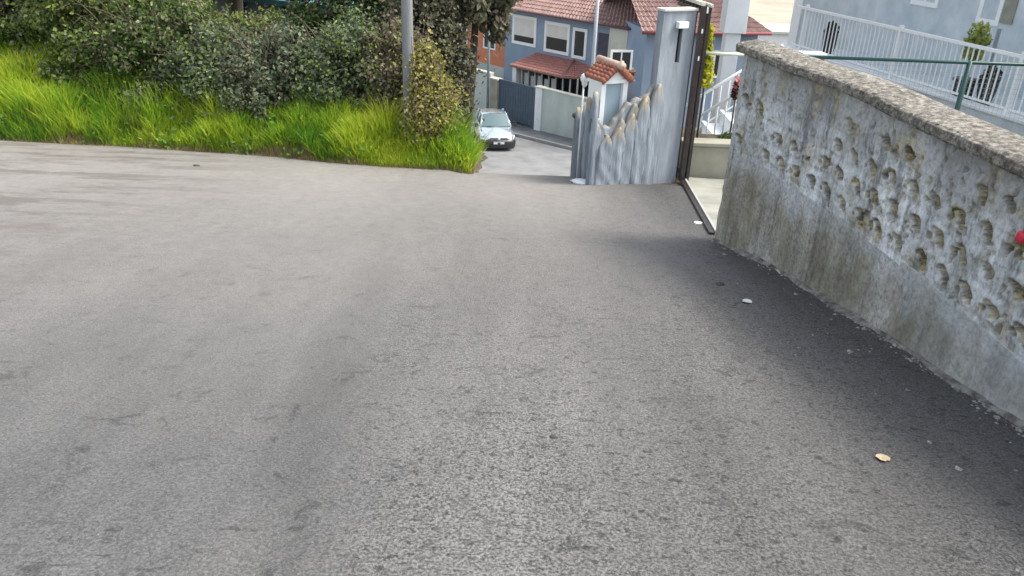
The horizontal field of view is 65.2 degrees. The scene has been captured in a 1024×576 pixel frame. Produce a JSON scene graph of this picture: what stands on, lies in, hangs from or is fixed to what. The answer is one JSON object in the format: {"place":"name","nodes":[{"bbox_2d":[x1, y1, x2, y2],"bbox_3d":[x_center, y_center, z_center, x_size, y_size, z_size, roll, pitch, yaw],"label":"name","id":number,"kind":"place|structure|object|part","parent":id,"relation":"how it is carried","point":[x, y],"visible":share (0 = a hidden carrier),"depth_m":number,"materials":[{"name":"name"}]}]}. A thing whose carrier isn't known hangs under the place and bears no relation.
{"place":"outdoors","nodes":[
{"label":"outdoors","id":0,"kind":"place"},
{"bbox_2d":[7,0,794,185],"bbox_3d":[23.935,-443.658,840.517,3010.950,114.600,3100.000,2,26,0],"label":"ground","id":1,"kind":"structure","parent":0,"point":[772,11],"depth_m":168.16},
{"bbox_2d":[0,0,73,31],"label":"bramble bush","id":2,"kind":"object","parent":1,"relation":"on","point":[2,2],"visible":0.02,"depth_m":13.25,"materials":[{"name":"green plant"}]},
{"bbox_2d":[0,0,148,54],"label":"ivy bush","id":3,"kind":"object","parent":1,"relation":"on","point":[8,10],"visible":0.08,"depth_m":13.14,"materials":[{"name":"green plant"}]},
{"bbox_2d":[0,0,218,94],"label":"bramble bush","id":4,"kind":"object","parent":1,"relation":"on","point":[41,17],"visible":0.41,"depth_m":12.36,"materials":[{"name":"green plant"}]},
{"bbox_2d":[65,0,237,116],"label":"bramble bush","id":5,"kind":"object","parent":1,"relation":"on","point":[135,33],"visible":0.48,"depth_m":11.80,"materials":[{"name":"green plant"}]},
{"bbox_2d":[123,6,299,126],"bbox_3d":[-4.420,-3.357,12.049,2.907,1.691,2.157,10,27,16],"label":"bramble bush","id":6,"kind":"object","parent":1,"relation":"on","point":[208,43],"visible":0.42,"depth_m":11.58,"materials":[{"name":"green plant"}]},
{"bbox_2d":[231,0,243,29],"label":"dark tree","id":7,"kind":"object","parent":1,"relation":"on","point":[236,5],"visible":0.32,"depth_m":17.10,"materials":[{"name":"brown plant"}]},
{"bbox_2d":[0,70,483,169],"bbox_3d":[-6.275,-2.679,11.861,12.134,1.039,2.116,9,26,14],"label":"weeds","id":8,"kind":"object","parent":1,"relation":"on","point":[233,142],"visible":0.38,"depth_m":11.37,"materials":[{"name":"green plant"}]},
{"bbox_2d":[0,26,490,172],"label":"grass","id":9,"kind":"structure","parent":1,"relation":"on","point":[375,124],"depth_m":11.51,"materials":[{"name":"green plant"}]},
{"bbox_2d":[185,1,317,40],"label":"bramble bush","id":10,"kind":"object","parent":1,"relation":"on","point":[253,22],"visible":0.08,"depth_m":13.15,"materials":[{"name":"green plant"}]},
{"bbox_2d":[191,10,364,127],"bbox_3d":[-3.451,-3.237,11.873,2.979,1.668,2.195,12,27,19],"label":"bramble bush","id":11,"kind":"object","parent":1,"relation":"on","point":[244,75],"visible":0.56,"depth_m":11.49,"materials":[{"name":"green plant"}]},
{"bbox_2d":[201,0,376,22],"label":"garden shed","id":12,"kind":"structure","parent":1,"relation":"on","point":[250,4],"depth_m":18.36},
{"bbox_2d":[269,0,400,127],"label":"bramble bush","id":13,"kind":"object","parent":1,"relation":"on","point":[347,42],"visible":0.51,"depth_m":11.31,"materials":[{"name":"green plant"}]},
{"bbox_2d":[263,0,417,78],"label":"bramble bush","id":14,"kind":"object","parent":1,"relation":"on","point":[312,13],"visible":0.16,"depth_m":12.58,"materials":[{"name":"green plant"}]},
{"bbox_2d":[351,0,460,115],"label":"hedge bush","id":15,"kind":"object","parent":1,"relation":"on","point":[392,35],"visible":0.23,"depth_m":11.11,"materials":[{"name":"green plant"}]},
{"bbox_2d":[401,0,414,130],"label":"utility pole","id":16,"kind":"object","parent":1,"relation":"on","point":[407,18],"visible":0.43,"depth_m":10.41,"materials":[{"name":"concrete"}]},
{"bbox_2d":[385,19,480,154],"bbox_3d":[-1.113,-2.611,10.862,1.266,1.946,1.624,12,27,19],"label":"hedge bush","id":17,"kind":"object","parent":1,"relation":"on","point":[429,84],"visible":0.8,"depth_m":10.58,"materials":[{"name":"green plant"}]},
{"bbox_2d":[372,0,497,126],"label":"ivy bush","id":18,"kind":"object","parent":1,"relation":"on","point":[448,15],"visible":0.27,"depth_m":11.63,"materials":[{"name":"green plant"}]},
{"bbox_2d":[465,68,493,114],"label":"front wall","id":19,"kind":"structure","parent":1,"relation":"on","point":[480,79],"depth_m":45.35,"materials":[{"name":"white paint"}]},
{"bbox_2d":[461,17,504,78],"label":"orange house","id":20,"kind":"structure","parent":1,"relation":"on","point":[496,65],"depth_m":48.79,"materials":[{"name":"paint"}]},
{"bbox_2d":[483,31,495,49],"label":"window","id":21,"kind":"structure","parent":20,"relation":"in","point":[491,47],"depth_m":48.62,"materials":[{"name":"white paint"}]},
{"bbox_2d":[455,0,522,134],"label":"ivy tree","id":22,"kind":"object","parent":1,"relation":"on","point":[491,14],"visible":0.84,"depth_m":12.11,"materials":[{"name":"green plant"}]},
{"bbox_2d":[489,76,502,108],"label":"gate pier","id":23,"kind":"structure","parent":1,"relation":"on","point":[494,93],"depth_m":44.53,"materials":[{"name":"concrete"}]},
{"bbox_2d":[499,79,535,128],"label":"garage gate","id":24,"kind":"structure","parent":23,"relation":"attached to","point":[516,102],"depth_m":43.51,"materials":[{"name":"metal"}]},
{"bbox_2d":[471,123,571,149],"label":"kerb","id":25,"kind":"structure","parent":1,"relation":"on","point":[543,141],"depth_m":40.60,"materials":[{"name":"grey concrete"}]},
{"bbox_2d":[534,85,545,130],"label":"gate pier","id":26,"kind":"structure","parent":1,"relation":"on","point":[538,106],"depth_m":42.34,"materials":[{"name":"white paint"}]},
{"bbox_2d":[541,87,587,137],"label":"front wall","id":27,"kind":"structure","parent":1,"relation":"on","point":[558,109],"depth_m":41.44,"materials":[{"name":"white paint"}]},
{"bbox_2d":[504,0,638,121],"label":"blue house","id":28,"kind":"structure","parent":1,"relation":"on","point":[549,43],"depth_m":43.56,"materials":[{"name":"blue painted plaster"},{"name":"terracotta roof tile"},{"name":"dark glass"}]},
{"bbox_2d":[512,14,536,47],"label":"window","id":29,"kind":"structure","parent":28,"relation":"in","point":[524,28],"depth_m":45.67,"materials":[{"name":"white paint"}]},
{"bbox_2d":[543,20,570,55],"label":"window","id":30,"kind":"structure","parent":28,"relation":"in","point":[556,35],"depth_m":44.05,"materials":[{"name":"white paint"}]},
{"bbox_2d":[571,27,587,59],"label":"window","id":31,"kind":"structure","parent":28,"relation":"in","point":[579,37],"depth_m":43.02,"materials":[{"name":"white paint"}]},
{"bbox_2d":[570,112,575,175],"bbox_3d":[0.918,-1.968,11.574,0.170,1.157,0.162,2,26,0],"label":"post","id":32,"kind":"object","parent":1,"relation":"on","point":[573,114],"visible":0.22,"depth_m":11.42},
{"bbox_2d":[576,73,588,177],"bbox_3d":[0.900,-2.046,10.428,0.116,1.481,0.116,2,26,0],"label":"globe lamp","id":33,"kind":"object","parent":1,"relation":"on","point":[584,80],"visible":0.8,"depth_m":10.29,"materials":[{"name":"white metal"}]},
{"bbox_2d":[584,55,634,125],"bbox_3d":[1.178,-2.065,10.089,0.478,1.645,0.568,-10,28,-24],"label":"letterbox post","id":34,"kind":"object","parent":1,"relation":"on","point":[609,79],"visible":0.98,"depth_m":9.81,"materials":[{"name":"white paint"}]},
{"bbox_2d":[603,83,620,125],"bbox_3d":[1.217,-2.155,9.968,0.244,0.775,0.017,-10,28,-24],"label":"door","id":35,"kind":"structure","parent":34,"relation":"in","point":[612,97],"depth_m":9.89,"materials":[{"name":"metal"}]},
{"bbox_2d":[571,83,663,184],"bbox_3d":[1.084,-1.986,10.499,1.026,1.615,1.467,-10,28,-25],"label":"slab fence","id":36,"kind":"object","parent":1,"relation":"on","point":[622,147],"visible":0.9,"depth_m":9.90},
{"bbox_2d":[626,79,635,101],"bbox_3d":[1.461,-2.006,10.326,0.120,1.354,0.120,2,26,0],"label":"pot stand","id":37,"kind":"object","parent":1,"relation":"on","point":[630,91],"visible":0.17,"depth_m":10.04,"materials":[{"name":"grey"}]},
{"bbox_2d":[628,70,635,75],"bbox_3d":[1.487,-2.666,10.008,0.116,0.110,0.113,2,26,0],"label":"flower pot","id":38,"kind":"object","parent":37,"relation":"on","point":[632,72],"visible":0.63,"depth_m":9.96,"materials":[{"name":"ceramic"}]},
{"bbox_2d":[650,7,698,183],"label":"gate pillar","id":39,"kind":"structure","parent":1,"relation":"on","point":[674,35],"depth_m":9.79,"materials":[{"name":"white paint"}]},
{"bbox_2d":[603,0,771,127],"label":"red roof house","id":40,"kind":"structure","parent":1,"relation":"on","point":[637,54],"depth_m":38.43,"materials":[{"name":"paint"}]},
{"bbox_2d":[610,50,632,69],"bbox_3d":[5.159,-10.623,37.947,1.100,1.300,0.070,-3,26,-11],"label":"window","id":41,"kind":"structure","parent":40,"relation":"in","point":[626,56],"depth_m":37.80,"materials":[{"name":"white paint"}]},
{"bbox_2d":[712,50,719,77],"bbox_3d":[10.263,-10.885,38.909,1.100,1.300,0.070,-3,26,-11],"label":"window","id":42,"kind":"structure","parent":40,"relation":"in","point":[716,57],"depth_m":38.81,"materials":[{"name":"white paint"}]},
{"bbox_2d":[676,0,713,180],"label":"sliding gate","id":43,"kind":"structure","parent":1,"relation":"on","point":[705,12],"depth_m":9.98,"materials":[{"name":"black metal"}]},
{"bbox_2d":[678,133,730,178],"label":"planter wall","id":44,"kind":"structure","parent":1,"relation":"on","point":[710,154],"depth_m":10.66,"materials":[{"name":"concrete"}]},
{"bbox_2d":[696,22,715,137],"bbox_3d":[2.559,-2.735,10.673,0.296,1.564,0.339,12,27,19],"label":"climbing plant","id":45,"kind":"object","parent":44,"relation":"on","point":[708,72],"visible":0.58,"depth_m":10.54,"materials":[{"name":"yellow plant"}]},
{"bbox_2d":[717,132,731,138],"bbox_3d":[2.995,-2.034,11.049,0.373,0.279,0.300,2,26,0],"label":"shrub","id":46,"kind":"object","parent":44,"relation":"on","point":[725,135],"visible":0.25,"depth_m":10.99,"materials":[{"name":"green plant"}]},
{"bbox_2d":[729,75,739,132],"bbox_3d":[3.052,-2.482,11.002,0.172,0.859,0.194,-11,29,-26],"label":"flowering plant","id":47,"kind":"object","parent":44,"relation":"on","point":[734,91],"visible":0.77,"depth_m":10.89,"materials":[{"name":"red plant"}]},
{"bbox_2d":[710,0,750,122],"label":"column","id":48,"kind":"structure","parent":1,"relation":"on","point":[733,20],"depth_m":13.49,"materials":[{"name":"white paint"}]},
{"bbox_2d":[684,44,782,133],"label":"staircase","id":49,"kind":"structure","parent":1,"relation":"on","point":[722,125],"depth_m":11.91,"materials":[{"name":"white metal"}]},
{"bbox_2d":[757,23,789,44],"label":"wall","id":50,"kind":"structure","parent":1,"relation":"on","point":[780,33],"depth_m":53.81,"materials":[{"name":"white paint"}]},
{"bbox_2d":[799,51,826,60],"bbox_3d":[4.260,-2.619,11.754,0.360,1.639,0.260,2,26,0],"label":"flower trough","id":51,"kind":"object","parent":1,"relation":"on","point":[819,53],"visible":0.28,"depth_m":11.34,"materials":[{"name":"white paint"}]},
{"bbox_2d":[706,52,1023,135],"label":"wire fence","id":52,"kind":"object","parent":1,"relation":"on","point":[963,86],"visible":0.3,"depth_m":9.89,"materials":[{"name":"green metal"}]},
{"bbox_2d":[713,39,1023,430],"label":"garden wall","id":53,"kind":"structure","parent":1,"relation":"on","point":[892,212],"depth_m":4.81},
{"bbox_2d":[1015,231,1023,243],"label":"reflector","id":54,"kind":"object","parent":53,"relation":"attached to","point":[1019,237],"visible":1,"depth_m":3.67,"materials":[{"name":"red plastic"}]},
{"bbox_2d":[783,45,1023,136],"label":"terrace","id":55,"kind":"structure","parent":1,"relation":"on","point":[859,68],"depth_m":13.72,"materials":[{"name":"white paint"}]},
{"bbox_2d":[790,5,1023,114],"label":"terrace railing","id":56,"kind":"object","parent":55,"relation":"on","point":[900,29],"visible":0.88,"depth_m":13.99,"materials":[{"name":"white metal"}]},
{"bbox_2d":[952,20,992,99],"bbox_3d":[7.640,-3.786,13.304,0.479,1.278,0.437,2,26,0],"label":"potted plant","id":57,"kind":"object","parent":55,"relation":"on","point":[978,35],"visible":0.7,"depth_m":13.14,"materials":[{"name":"green plant"}]},
{"bbox_2d":[787,0,1023,97],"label":"pale house","id":58,"kind":"structure","parent":1,"relation":"on","point":[953,19],"depth_m":15.82,"materials":[{"name":"white paint"}]},
{"bbox_2d":[910,0,938,8],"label":"window","id":59,"kind":"structure","parent":58,"relation":"in","point":[916,2],"depth_m":15.82,"materials":[{"name":"white paint"}]},
{"bbox_2d":[975,0,1018,25],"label":"window","id":60,"kind":"structure","parent":58,"relation":"in","point":[1006,11],"depth_m":14.06,"materials":[{"name":"white paint"}]},
{"bbox_2d":[0,140,1023,575],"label":"road","id":61,"kind":"structure","parent":0,"point":[226,364],"depth_m":3.79,"materials":[{"name":"grey asphalt"}]},
{"bbox_2d":[0,100,476,173],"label":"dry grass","id":62,"kind":"structure","parent":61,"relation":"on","point":[274,152],"depth_m":11.40,"materials":[{"name":"green grass"}]},
{"bbox_2d":[570,178,585,183],"bbox_3d":[0.878,-1.337,10.034,0.258,0.035,0.214,-8,27,-20],"label":"pebble","id":63,"kind":"object","parent":61,"relation":"on","point":[579,181],"visible":0.8,"depth_m":10.01,"materials":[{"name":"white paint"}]},
{"bbox_2d":[742,299,751,302],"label":"fallen leaf","id":64,"kind":"object","parent":61,"relation":"on","point":[747,300],"visible":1,"depth_m":5.38,"materials":[{"name":"grey plant"}]},
{"bbox_2d":[647,239,1023,570],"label":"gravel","id":65,"kind":"structure","parent":61,"relation":"on","point":[1018,429],"depth_m":4.42,"materials":[{"name":"grey gravel"}]},
{"bbox_2d":[875,453,889,460],"bbox_3d":[1.540,0.705,3.316,0.057,0.012,0.050,2,26,0],"label":"fallen leaf","id":66,"kind":"object","parent":61,"relation":"on","point":[881,457],"visible":1,"depth_m":3.32,"materials":[{"name":"beige plant"}]},
{"bbox_2d":[471,126,571,175],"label":"street","id":67,"kind":"structure","parent":0,"point":[526,157],"depth_m":36.92,"materials":[{"name":"grey asphalt"}]},
{"bbox_2d":[473,108,515,147],"bbox_3d":[-0.899,-7.952,39.832,2.040,1.576,4.110,-2,26,-8],"label":"parked car","id":68,"kind":"object","parent":67,"relation":"on","point":[496,122],"visible":0.8,"depth_m":38.88,"materials":[{"name":"white paint"}]},
{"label":"side window","id":69,"kind":"part","parent":68,"relation":"part of","materials":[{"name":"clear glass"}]},
{"bbox_2d":[472,115,572,146],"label":"pavement","id":70,"kind":"structure","parent":0,"point":[528,131],"depth_m":41.77,"materials":[{"name":"grey concrete"}]},
{"bbox_2d":[486,28,489,107],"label":"utility pole","id":71,"kind":"object","parent":70,"relation":"on","point":[488,78],"visible":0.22,"depth_m":43.74,"materials":[{"name":"grey metal"}]},
{"bbox_2d":[591,0,599,65],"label":"street light","id":72,"kind":"object","parent":70,"relation":"on","point":[595,33],"visible":0.48,"depth_m":37.11,"materials":[{"name":"white metal"}]},
{"bbox_2d":[684,177,724,226],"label":"driveway","id":73,"kind":"structure","parent":0,"point":[708,192],"depth_m":9.57,"materials":[{"name":"concrete"}]},
{"bbox_2d":[680,179,715,234],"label":"gate track","id":74,"kind":"structure","parent":73,"relation":"on","point":[709,225],"depth_m":8.50,"materials":[{"name":"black metal"}]},
{"bbox_2d":[822,20,839,55],"bbox_3d":[6.752,-5.300,16.981,0.330,0.758,0.330,2,26,0],"label":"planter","id":75,"kind":"object","parent":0,"point":[829,39],"visible":0.58,"depth_m":16.88,"materials":[{"name":"black metal"}]},
{"bbox_2d":[976,65,1002,105],"bbox_3d":[7.780,-3.330,13.059,0.330,0.678,0.330,2,26,0],"label":"planter","id":76,"kind":"object","parent":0,"point":[992,80],"visible":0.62,"depth_m":12.97,"materials":[{"name":"black metal"}]}
]}

